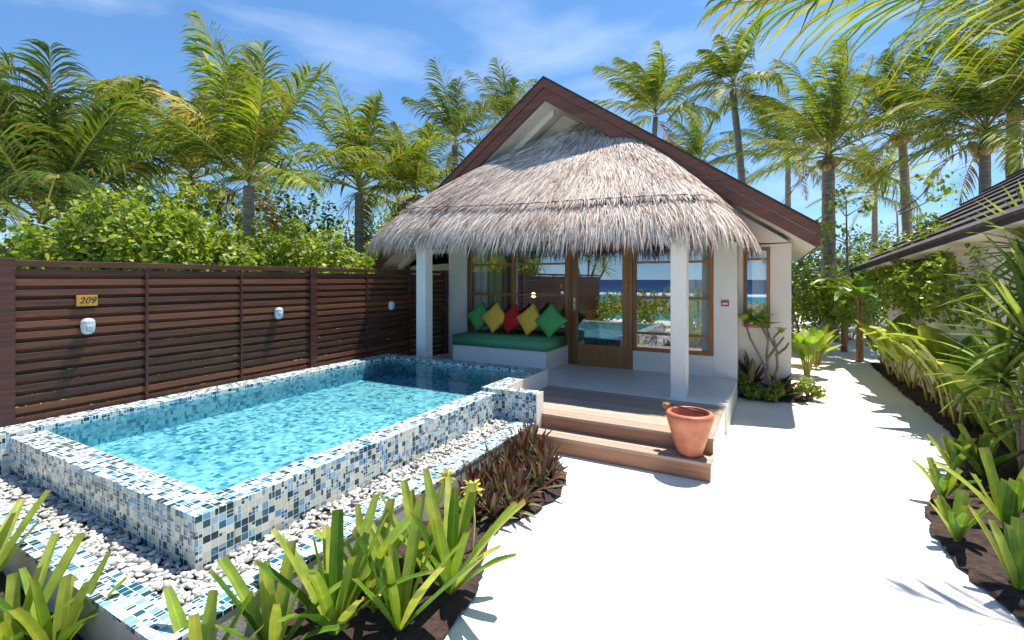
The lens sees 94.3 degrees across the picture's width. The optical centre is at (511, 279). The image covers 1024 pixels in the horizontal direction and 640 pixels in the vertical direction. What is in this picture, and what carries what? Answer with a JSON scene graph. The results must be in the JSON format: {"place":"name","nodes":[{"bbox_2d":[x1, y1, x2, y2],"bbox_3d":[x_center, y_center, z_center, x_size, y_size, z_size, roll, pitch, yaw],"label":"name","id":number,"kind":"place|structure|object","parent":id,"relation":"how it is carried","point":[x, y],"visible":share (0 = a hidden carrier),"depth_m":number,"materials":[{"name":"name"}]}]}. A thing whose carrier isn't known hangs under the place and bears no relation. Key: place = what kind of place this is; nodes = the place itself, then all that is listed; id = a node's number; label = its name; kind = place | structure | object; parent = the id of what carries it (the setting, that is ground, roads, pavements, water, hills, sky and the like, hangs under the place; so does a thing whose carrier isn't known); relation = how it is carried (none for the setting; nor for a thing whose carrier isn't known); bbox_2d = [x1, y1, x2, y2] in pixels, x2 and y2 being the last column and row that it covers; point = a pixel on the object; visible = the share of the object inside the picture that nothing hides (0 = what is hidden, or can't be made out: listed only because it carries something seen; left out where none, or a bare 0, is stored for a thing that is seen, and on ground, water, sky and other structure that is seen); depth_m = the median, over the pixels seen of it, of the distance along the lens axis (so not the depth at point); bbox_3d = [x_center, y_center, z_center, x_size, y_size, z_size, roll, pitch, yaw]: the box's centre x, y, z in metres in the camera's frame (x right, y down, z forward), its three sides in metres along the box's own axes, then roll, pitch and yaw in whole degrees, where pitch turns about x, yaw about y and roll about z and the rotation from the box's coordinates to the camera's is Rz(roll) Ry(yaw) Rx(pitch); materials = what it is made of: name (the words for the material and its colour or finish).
{"place":"outdoors","nodes":[
{"label":"outdoors","id":0,"kind":"place"},
{"bbox_2d":[0,0,1023,274],"label":"sky","id":1,"kind":"structure","parent":0,"point":[371,45],"materials":[{"name":"blue"}]},
{"bbox_2d":[4,289,1023,639],"bbox_3d":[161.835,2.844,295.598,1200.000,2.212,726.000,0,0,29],"label":"sand ground","id":2,"kind":"structure","parent":0,"point":[802,521],"depth_m":3.13,"materials":[{"name":"sand"}]},
{"bbox_2d":[0,53,106,235],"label":"coconut palm","id":3,"kind":"object","parent":2,"relation":"on","point":[14,211],"visible":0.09,"depth_m":8.86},
{"bbox_2d":[0,232,137,416],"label":"shrub","id":4,"kind":"object","parent":2,"relation":"on","point":[25,252],"visible":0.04,"depth_m":4.92,"materials":[{"name":"green plant"}]},
{"bbox_2d":[0,39,209,384],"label":"coconut palm","id":5,"kind":"object","parent":2,"relation":"on","point":[40,160],"visible":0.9,"depth_m":7.31,"materials":[{"name":"plant"}]},
{"bbox_2d":[11,185,204,417],"bbox_3d":[-5.135,0.303,5.656,2.450,2.938,2.419,0,0,29],"label":"shrub","id":6,"kind":"object","parent":2,"relation":"on","point":[129,191],"visible":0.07,"depth_m":5.46,"materials":[{"name":"green plant"}]},
{"bbox_2d":[8,173,249,393],"bbox_3d":[-4.482,0.127,5.783,1.908,3.286,2.383,0,0,29],"label":"shrub","id":7,"kind":"object","parent":2,"relation":"on","point":[143,254],"visible":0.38,"depth_m":5.26,"materials":[{"name":"green plant"}]},
{"bbox_2d":[66,74,208,208],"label":"coconut palm","id":8,"kind":"object","parent":2,"relation":"on","point":[149,188],"visible":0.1,"depth_m":12.22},
{"bbox_2d":[89,199,265,387],"bbox_3d":[-4.509,0.365,6.408,1.857,2.795,1.915,0,0,-39],"label":"shrub","id":9,"kind":"object","parent":2,"relation":"on","point":[224,236],"visible":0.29,"depth_m":6.18,"materials":[{"name":"green plant"}]},
{"bbox_2d":[76,84,300,253],"bbox_3d":[-7.564,-1.514,11.612,4.642,6.727,4.228,0,0,-7],"label":"coconut palm","id":10,"kind":"object","parent":2,"relation":"on","point":[194,178],"visible":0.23,"depth_m":11.10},
{"bbox_2d":[81,180,296,263],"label":"shrub","id":11,"kind":"object","parent":2,"relation":"on","point":[144,183],"visible":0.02,"depth_m":11.83,"materials":[{"name":"green plant"}]},
{"bbox_2d":[134,204,305,381],"bbox_3d":[-4.347,0.352,7.172,2.351,2.824,2.536,0,0,-14],"label":"shrub","id":12,"kind":"object","parent":2,"relation":"on","point":[215,228],"visible":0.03,"depth_m":6.55,"materials":[{"name":"green plant"}]},
{"bbox_2d":[0,258,448,426],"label":"slatted fence","id":13,"kind":"object","parent":2,"relation":"on","point":[143,304],"visible":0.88,"depth_m":5.09,"materials":[{"name":"brown wood"}]},
{"bbox_2d":[69,9,388,368],"bbox_3d":[-5.017,-1.396,8.643,5.012,6.492,5.103,0,0,29],"label":"coconut palm","id":14,"kind":"object","parent":2,"relation":"on","point":[249,131],"visible":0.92,"depth_m":8.45,"materials":[{"name":"plant"}]},
{"bbox_2d":[149,175,349,340],"bbox_3d":[-6.281,-0.350,12.614,5.281,5.194,4.321,0,0,29],"label":"shrub","id":15,"kind":"object","parent":2,"relation":"on","point":[288,213],"visible":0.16,"depth_m":11.66,"materials":[{"name":"green plant"}]},
{"bbox_2d":[0,423,498,605],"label":"gravel base","id":16,"kind":"object","parent":2,"relation":"on","point":[248,563],"visible":0.1,"depth_m":2.83,"materials":[{"name":"gravel"}]},
{"bbox_2d":[0,418,515,606],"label":"pebbles","id":17,"kind":"object","parent":16,"relation":"on","point":[131,560],"visible":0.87,"depth_m":2.88,"materials":[{"name":"gravel"}]},
{"bbox_2d":[203,218,327,375],"bbox_3d":[-4.247,0.373,7.897,2.462,2.794,1.808,0,0,9],"label":"shrub","id":18,"kind":"object","parent":2,"relation":"on","point":[296,233],"visible":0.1,"depth_m":7.76,"materials":[{"name":"green plant"}]},
{"bbox_2d":[0,419,535,639],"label":"pebble bed kerb","id":19,"kind":"structure","parent":2,"relation":"on","point":[128,608],"depth_m":2.44,"materials":[{"name":"tile"}]},
{"bbox_2d":[0,353,547,571],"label":"swimming pool","id":20,"kind":"structure","parent":2,"relation":"on","point":[199,479],"depth_m":4.09,"materials":[{"name":"tile"}]},
{"bbox_2d":[0,455,565,639],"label":"soil bed","id":21,"kind":"object","parent":2,"relation":"on","point":[435,618],"visible":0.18,"depth_m":2.47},
{"bbox_2d":[0,489,50,571],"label":"spider lily","id":22,"kind":"object","parent":21,"relation":"on","point":[6,530],"visible":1,"depth_m":2.64,"materials":[{"name":"green plant"}]},
{"bbox_2d":[0,533,85,639],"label":"spider lily","id":23,"kind":"object","parent":21,"relation":"on","point":[11,628],"visible":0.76,"depth_m":2.19,"materials":[{"name":"green plant"}]},
{"bbox_2d":[0,552,126,639],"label":"spider lily","id":24,"kind":"object","parent":21,"relation":"on","point":[37,625],"visible":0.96,"depth_m":2.13,"materials":[{"name":"green plant"}]},
{"bbox_2d":[163,586,263,639],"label":"spider lily","id":25,"kind":"object","parent":21,"relation":"on","point":[198,630],"visible":0.9,"depth_m":2.05,"materials":[{"name":"green plant"}]},
{"bbox_2d":[209,541,348,639],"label":"spider lily","id":26,"kind":"object","parent":21,"relation":"on","point":[274,605],"visible":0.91,"depth_m":2.17,"materials":[{"name":"green plant"}]},
{"bbox_2d":[254,494,433,634],"bbox_3d":[-0.809,1.421,2.290,0.768,0.578,0.689,0,0,-25],"label":"spider lily","id":27,"kind":"object","parent":21,"relation":"on","point":[340,604],"visible":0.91,"depth_m":2.28,"materials":[{"name":"green plant"}]},
{"bbox_2d":[303,498,407,594],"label":"spider lily","id":28,"kind":"object","parent":21,"relation":"on","point":[371,584],"visible":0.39,"depth_m":2.61,"materials":[{"name":"green plant"}]},
{"bbox_2d":[351,496,483,631],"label":"spider lily","id":29,"kind":"object","parent":21,"relation":"on","point":[385,570],"visible":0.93,"depth_m":2.31,"materials":[{"name":"green plant"}]},
{"bbox_2d":[378,480,463,569],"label":"spider lily","id":30,"kind":"object","parent":21,"relation":"on","point":[409,498],"visible":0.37,"depth_m":2.91,"materials":[{"name":"green plant"}]},
{"bbox_2d":[384,468,525,594],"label":"spider lily","id":31,"kind":"object","parent":21,"relation":"on","point":[454,532],"visible":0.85,"depth_m":2.61,"materials":[{"name":"green plant"}]},
{"bbox_2d":[476,478,519,520],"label":"purple plant","id":32,"kind":"object","parent":21,"relation":"on","point":[491,502],"visible":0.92,"depth_m":3.40,"materials":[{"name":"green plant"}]},
{"bbox_2d":[488,471,539,518],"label":"purple plant","id":33,"kind":"object","parent":21,"relation":"on","point":[511,489],"visible":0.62,"depth_m":3.50,"materials":[{"name":"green plant"}]},
{"bbox_2d":[502,468,545,505],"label":"purple plant","id":34,"kind":"object","parent":21,"relation":"on","point":[521,484],"visible":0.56,"depth_m":3.63,"materials":[{"name":"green plant"}]},
{"bbox_2d":[522,453,570,488],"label":"purple plant","id":35,"kind":"object","parent":21,"relation":"on","point":[542,468],"visible":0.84,"depth_m":3.84,"materials":[{"name":"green plant"}]},
{"bbox_2d":[234,217,369,367],"bbox_3d":[-4.050,0.343,8.905,2.745,2.864,2.604,0,0,5],"label":"shrub","id":36,"kind":"object","parent":2,"relation":"on","point":[325,243],"visible":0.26,"depth_m":8.43,"materials":[{"name":"green plant"}]},
{"bbox_2d":[266,229,407,361],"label":"shrub","id":37,"kind":"object","parent":2,"relation":"on","point":[358,262],"visible":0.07,"depth_m":9.55,"materials":[{"name":"green plant"}]},
{"bbox_2d":[310,213,374,267],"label":"shrub","id":38,"kind":"object","parent":2,"relation":"on","point":[346,240],"visible":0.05,"depth_m":13.07,"materials":[{"name":"green plant"}]},
{"bbox_2d":[256,73,458,349],"bbox_3d":[-3.898,-1.459,11.896,5.085,6.618,4.332,0,0,-42],"label":"coconut palm","id":39,"kind":"object","parent":2,"relation":"on","point":[361,135],"visible":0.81,"depth_m":11.75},
{"bbox_2d":[334,136,449,223],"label":"coconut palm","id":40,"kind":"object","parent":2,"relation":"on","point":[406,196],"visible":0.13,"depth_m":21.61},
{"bbox_2d":[339,120,460,219],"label":"coconut palm","id":41,"kind":"object","parent":2,"relation":"on","point":[419,166],"visible":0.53,"depth_m":13.04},
{"bbox_2d":[401,58,513,179],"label":"coconut palm","id":42,"kind":"object","parent":2,"relation":"on","point":[455,124],"visible":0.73,"depth_m":15.18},
{"bbox_2d":[463,57,537,136],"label":"coconut palm","id":43,"kind":"object","parent":2,"relation":"on","point":[510,91],"visible":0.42,"depth_m":19.37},
{"bbox_2d":[432,353,736,433],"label":"patio","id":44,"kind":"structure","parent":2,"relation":"on","point":[719,391],"depth_m":6.57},
{"bbox_2d":[365,76,820,398],"bbox_3d":[1.789,-0.830,10.192,7.750,5.160,8.401,0,0,29],"label":"beach villa","id":45,"kind":"object","parent":2,"relation":"on","point":[589,218],"visible":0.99,"depth_m":7.30,"materials":[{"name":"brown wood"}]},
{"bbox_2d":[474,247,487,330],"bbox_3d":[-0.606,0.200,9.127,0.330,1.900,0.060,0,0,29],"label":"curtain","id":46,"kind":"object","parent":45,"relation":"hanging from","point":[480,279],"visible":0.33,"depth_m":9.14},
{"bbox_2d":[488,247,501,330],"bbox_3d":[-0.329,0.200,8.999,0.300,1.900,0.057,0,0,29],"label":"curtain","id":47,"kind":"object","parent":45,"relation":"hanging from","point":[495,279],"visible":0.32,"depth_m":8.99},
{"bbox_2d":[452,330,565,351],"bbox_3d":[-0.063,1.040,8.172,1.814,0.181,0.829,0,0,29],"label":"seat cushion","id":48,"kind":"object","parent":45,"relation":"on","point":[517,341],"visible":0.94,"depth_m":7.87,"materials":[{"name":"green fabric"}]},
{"bbox_2d":[481,302,503,332],"bbox_3d":[-0.303,0.680,8.443,0.431,0.431,0.176,-41,-32,7],"label":"pillow","id":49,"kind":"object","parent":48,"relation":"on","point":[493,317],"visible":0.94,"depth_m":8.37,"materials":[{"name":"fabric"}]},
{"bbox_2d":[503,304,519,333],"bbox_3d":[-0.004,0.695,8.302,0.403,0.403,0.175,-36,-34,19],"label":"pillow","id":50,"kind":"object","parent":48,"relation":"on","point":[510,322],"visible":0.8,"depth_m":8.23,"materials":[{"name":"red fabric"}]},
{"bbox_2d":[517,303,539,335],"bbox_3d":[0.309,0.680,8.062,0.431,0.431,0.175,-39,-34,12],"label":"pillow","id":51,"kind":"object","parent":48,"relation":"on","point":[527,317],"visible":0.88,"depth_m":7.99,"materials":[{"name":"fabric"}]},
{"bbox_2d":[535,303,567,337],"bbox_3d":[0.631,0.680,7.817,0.448,0.448,0.175,49,7,33],"label":"pillow","id":52,"kind":"object","parent":48,"relation":"on","point":[550,320],"visible":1,"depth_m":7.73,"materials":[{"name":"green fabric"}]},
{"bbox_2d":[467,241,567,345],"bbox_3d":[0.062,0.233,8.636,2.069,1.799,0.070,0,0,29],"label":"window","id":53,"kind":"structure","parent":45,"relation":"in","point":[513,263],"depth_m":8.63,"materials":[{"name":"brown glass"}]},
{"bbox_2d":[568,238,632,369],"bbox_3d":[1.452,0.384,7.869,1.100,2.108,0.161,0,0,29],"label":"door","id":54,"kind":"structure","parent":45,"relation":"in","point":[584,354],"depth_m":7.81,"materials":[{"name":"brown wood"}]},
{"bbox_2d":[633,235,712,355],"bbox_3d":[2.461,0.233,7.323,1.189,1.799,0.070,0,0,29],"label":"window","id":55,"kind":"structure","parent":45,"relation":"in","point":[710,261],"depth_m":7.34,"materials":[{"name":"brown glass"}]},
{"bbox_2d":[743,247,769,327],"bbox_3d":[3.722,0.123,7.225,0.360,1.215,0.070,0,0,29],"label":"window","id":56,"kind":"structure","parent":45,"relation":"in","point":[767,249],"depth_m":7.20,"materials":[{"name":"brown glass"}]},
{"bbox_2d":[535,386,724,482],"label":"timber steps","id":57,"kind":"structure","parent":2,"relation":"on","point":[631,431],"depth_m":4.76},
{"bbox_2d":[666,406,714,457],"bbox_3d":[1.613,1.389,4.310,0.416,0.388,0.416,0,0,29],"label":"terracotta pot","id":58,"kind":"object","parent":57,"relation":"on","point":[690,430],"visible":0.94,"depth_m":4.19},
{"bbox_2d":[591,40,720,147],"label":"coconut palm","id":59,"kind":"object","parent":2,"relation":"on","point":[650,83],"visible":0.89,"depth_m":15.23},
{"bbox_2d":[665,113,749,174],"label":"coconut palm","id":60,"kind":"object","parent":2,"relation":"on","point":[691,148],"visible":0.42,"depth_m":20.63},
{"bbox_2d":[666,9,789,182],"bbox_3d":[6.630,-2.984,14.354,3.380,9.672,3.341,0,0,-4],"label":"coconut palm","id":61,"kind":"object","parent":2,"relation":"on","point":[717,66],"visible":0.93,"depth_m":14.37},
{"bbox_2d":[739,392,807,401],"bbox_3d":[3.859,1.724,6.983,1.016,0.038,0.473,0,0,13],"label":"soil bed","id":62,"kind":"object","parent":2,"relation":"on","point":[787,399],"visible":0.48,"depth_m":6.84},
{"bbox_2d":[737,378,763,399],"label":"ground plant","id":63,"kind":"object","parent":62,"relation":"on","point":[749,391],"visible":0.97,"depth_m":6.86,"materials":[{"name":"green plant"}]},
{"bbox_2d":[738,310,789,391],"bbox_3d":[3.589,1.093,6.984,0.560,1.275,0.790,0,0,-43],"label":"frangipani","id":64,"kind":"object","parent":62,"relation":"on","point":[761,318],"visible":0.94,"depth_m":6.93,"materials":[{"name":"grey plant"}]},
{"bbox_2d":[738,350,790,390],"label":"purple plant","id":65,"kind":"object","parent":62,"relation":"on","point":[748,373],"visible":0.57,"depth_m":7.02,"materials":[{"name":"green plant"}]},
{"bbox_2d":[760,383,785,402],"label":"ground plant","id":66,"kind":"object","parent":62,"relation":"on","point":[774,393],"visible":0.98,"depth_m":6.77,"materials":[{"name":"green plant"}]},
{"bbox_2d":[708,78,863,283],"bbox_3d":[11.196,-3.162,19.827,6.004,10.025,5.511,0,0,29],"label":"coconut palm","id":67,"kind":"object","parent":2,"relation":"on","point":[788,175],"visible":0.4,"depth_m":19.91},
{"bbox_2d":[791,329,836,375],"bbox_3d":[5.397,1.304,8.600,0.804,0.865,0.860,0,0,44],"label":"elephant ear","id":68,"kind":"object","parent":2,"relation":"on","point":[806,344],"visible":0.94,"depth_m":8.47},
{"bbox_2d":[791,323,840,365],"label":"elephant ear","id":69,"kind":"object","parent":2,"relation":"on","point":[814,331],"visible":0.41,"depth_m":9.50},
{"bbox_2d":[791,257,880,338],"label":"shrub","id":70,"kind":"object","parent":2,"relation":"on","point":[820,302],"visible":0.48,"depth_m":11.23,"materials":[{"name":"green plant"}]},
{"bbox_2d":[791,244,887,327],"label":"shrub","id":71,"kind":"object","parent":2,"relation":"on","point":[851,272],"visible":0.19,"depth_m":14.82,"materials":[{"name":"green plant"}]},
{"bbox_2d":[708,33,974,341],"bbox_3d":[8.769,-2.444,13.294,6.345,8.587,5.892,0,0,29],"label":"coconut palm","id":72,"kind":"object","parent":2,"relation":"on","point":[829,125],"visible":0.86,"depth_m":13.26,"materials":[{"name":"plant"}]},
{"bbox_2d":[813,180,876,339],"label":"sapling","id":73,"kind":"object","parent":2,"relation":"on","point":[825,225],"visible":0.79,"depth_m":12.88,"materials":[{"name":"green plant"}]},
{"bbox_2d":[811,278,881,361],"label":"banana plant","id":74,"kind":"object","parent":2,"relation":"on","point":[857,287],"visible":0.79,"depth_m":10.15,"materials":[{"name":"green plant"}]},
{"bbox_2d":[695,0,1023,100],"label":"coconut palm","id":75,"kind":"object","parent":2,"relation":"on","point":[757,5],"visible":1,"depth_m":2.80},
{"bbox_2d":[805,139,944,317],"bbox_3d":[16.024,-2.284,21.212,4.809,8.269,5.302,0,0,40],"label":"coconut palm","id":76,"kind":"object","parent":2,"relation":"on","point":[874,215],"visible":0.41,"depth_m":20.92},
{"bbox_2d":[863,250,900,310],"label":"shrub","id":77,"kind":"object","parent":2,"relation":"on","point":[880,273],"visible":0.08,"depth_m":8.48,"materials":[{"name":"green plant"}]},
{"bbox_2d":[810,37,990,236],"bbox_3d":[11.806,-2.599,14.461,4.951,8.900,4.638,0,0,29],"label":"coconut palm","id":78,"kind":"object","parent":2,"relation":"on","point":[903,174],"visible":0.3,"depth_m":14.42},
{"bbox_2d":[836,27,1023,207],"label":"coconut palm","id":79,"kind":"object","parent":2,"relation":"on","point":[984,148],"visible":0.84,"depth_m":11.00,"materials":[{"name":"plant"}]},
{"bbox_2d":[853,168,1023,436],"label":"garden hut","id":80,"kind":"object","parent":2,"relation":"on","point":[954,237],"visible":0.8,"depth_m":5.93,"materials":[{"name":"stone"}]},
{"bbox_2d":[870,362,1023,622],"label":"soil bed","id":81,"kind":"object","parent":2,"relation":"on","point":[972,551],"visible":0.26,"depth_m":3.26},
{"bbox_2d":[859,314,924,381],"bbox_3d":[6.461,1.141,7.923,0.751,1.110,1.113,0,0,-30],"label":"elephant ear","id":82,"kind":"object","parent":81,"relation":"on","point":[887,343],"visible":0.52,"depth_m":7.99},
{"bbox_2d":[873,343,923,388],"bbox_3d":[6.216,1.266,7.331,0.680,0.857,0.863,0,0,-29],"label":"elephant ear","id":83,"kind":"object","parent":81,"relation":"on","point":[900,356],"visible":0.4,"depth_m":7.39},
{"bbox_2d":[878,263,939,321],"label":"shrub","id":84,"kind":"object","parent":81,"relation":"on","point":[898,292],"visible":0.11,"depth_m":7.29,"materials":[{"name":"green plant"}]},
{"bbox_2d":[869,318,949,404],"bbox_3d":[5.931,1.125,6.682,1.175,1.146,1.441,0,0,-12],"label":"elephant ear","id":85,"kind":"object","parent":81,"relation":"on","point":[895,328],"visible":0.3,"depth_m":6.67},
{"bbox_2d":[880,256,941,323],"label":"shrub","id":86,"kind":"object","parent":81,"relation":"on","point":[907,296],"visible":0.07,"depth_m":7.00,"materials":[{"name":"green plant"}]},
{"bbox_2d":[888,338,936,401],"bbox_3d":[5.931,1.269,6.641,0.892,0.858,0.736,0,0,-19],"label":"elephant ear","id":87,"kind":"object","parent":81,"relation":"on","point":[913,358],"visible":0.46,"depth_m":6.63},
{"bbox_2d":[885,210,941,299],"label":"shrub","id":88,"kind":"object","parent":81,"relation":"on","point":[936,221],"visible":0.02,"depth_m":7.53,"materials":[{"name":"green plant"}]},
{"bbox_2d":[866,168,968,278],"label":"sapling","id":89,"kind":"object","parent":81,"relation":"on","point":[945,192],"visible":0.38,"depth_m":8.89,"materials":[{"name":"green plant"}]},
{"bbox_2d":[902,338,958,417],"bbox_3d":[5.410,1.222,5.800,0.848,0.947,0.859,0,0,-8],"label":"elephant ear","id":90,"kind":"object","parent":81,"relation":"on","point":[928,365],"visible":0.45,"depth_m":5.85},
{"bbox_2d":[903,323,982,424],"bbox_3d":[5.294,1.127,5.577,0.771,1.136,0.920,0,0,-27],"label":"elephant ear","id":91,"kind":"object","parent":81,"relation":"on","point":[929,333],"visible":0.45,"depth_m":5.67},
{"bbox_2d":[892,217,998,331],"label":"shrub","id":92,"kind":"object","parent":81,"relation":"on","point":[939,263],"visible":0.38,"depth_m":5.71,"materials":[{"name":"green plant"}]},
{"bbox_2d":[912,457,981,498],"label":"spider lily","id":93,"kind":"object","parent":81,"relation":"on","point":[944,487],"visible":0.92,"depth_m":3.68,"materials":[{"name":"green plant"}]},
{"bbox_2d":[927,433,979,470],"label":"spider lily","id":94,"kind":"object","parent":81,"relation":"on","point":[955,455],"visible":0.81,"depth_m":4.15,"materials":[{"name":"green plant"}]},
{"bbox_2d":[929,489,988,539],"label":"spider lily","id":95,"kind":"object","parent":81,"relation":"on","point":[958,522],"visible":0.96,"depth_m":3.09,"materials":[{"name":"green plant"}]},
{"bbox_2d":[934,352,995,409],"bbox_3d":[5.139,1.210,5.267,0.946,0.973,0.928,0,0,-31],"label":"elephant ear","id":96,"kind":"object","parent":81,"relation":"on","point":[952,368],"visible":0.2,"depth_m":5.12},
{"bbox_2d":[916,264,1023,472],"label":"pandanus","id":97,"kind":"object","parent":81,"relation":"on","point":[1002,358],"visible":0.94,"depth_m":4.23,"materials":[{"name":"green plant"}]},
{"bbox_2d":[934,447,1023,528],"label":"spider lily","id":98,"kind":"object","parent":81,"relation":"on","point":[1008,500],"visible":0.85,"depth_m":3.27,"materials":[{"name":"green plant"}]},
{"bbox_2d":[938,180,1023,341],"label":"pandanus","id":99,"kind":"object","parent":81,"relation":"on","point":[1017,253],"visible":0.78,"depth_m":4.55,"materials":[{"name":"green plant"}]},
{"bbox_2d":[959,396,1006,437],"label":"spider lily","id":100,"kind":"object","parent":81,"relation":"on","point":[983,406],"visible":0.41,"depth_m":4.99,"materials":[{"name":"green plant"}]},
{"bbox_2d":[948,423,1023,475],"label":"spider lily","id":101,"kind":"object","parent":81,"relation":"on","point":[975,461],"visible":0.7,"depth_m":4.07,"materials":[{"name":"green plant"}]},
{"bbox_2d":[961,362,1023,448],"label":"pandanus","id":102,"kind":"object","parent":81,"relation":"on","point":[1016,415],"visible":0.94,"depth_m":3.88,"materials":[{"name":"green plant"}]},
{"bbox_2d":[967,504,1023,590],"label":"spider lily","id":103,"kind":"object","parent":81,"relation":"on","point":[1009,550],"visible":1,"depth_m":2.61,"materials":[{"name":"green plant"}]},
{"bbox_2d":[977,407,1017,459],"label":"spider lily","id":104,"kind":"object","parent":81,"relation":"on","point":[1010,443],"visible":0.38,"depth_m":4.37,"materials":[{"name":"green plant"}]},
{"bbox_2d":[870,0,1023,177],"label":"coconut palm","id":105,"kind":"object","parent":2,"relation":"on","point":[1014,18],"visible":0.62,"depth_m":10.80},
{"bbox_2d":[881,0,1023,178],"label":"coconut palm","id":106,"kind":"object","parent":2,"relation":"on","point":[994,30],"visible":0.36,"depth_m":12.84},
{"bbox_2d":[689,239,708,351],"bbox_3d":[2.784,0.200,7.271,0.500,1.900,0.059,0,0,29],"label":"window","id":107,"kind":"structure","parent":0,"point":[698,309],"depth_m":7.23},
{"bbox_2d":[752,251,765,323],"bbox_3d":[3.806,0.125,7.263,0.240,1.350,0.056,0,0,29],"label":"window pane","id":108,"kind":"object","parent":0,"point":[758,286],"visible":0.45,"depth_m":7.29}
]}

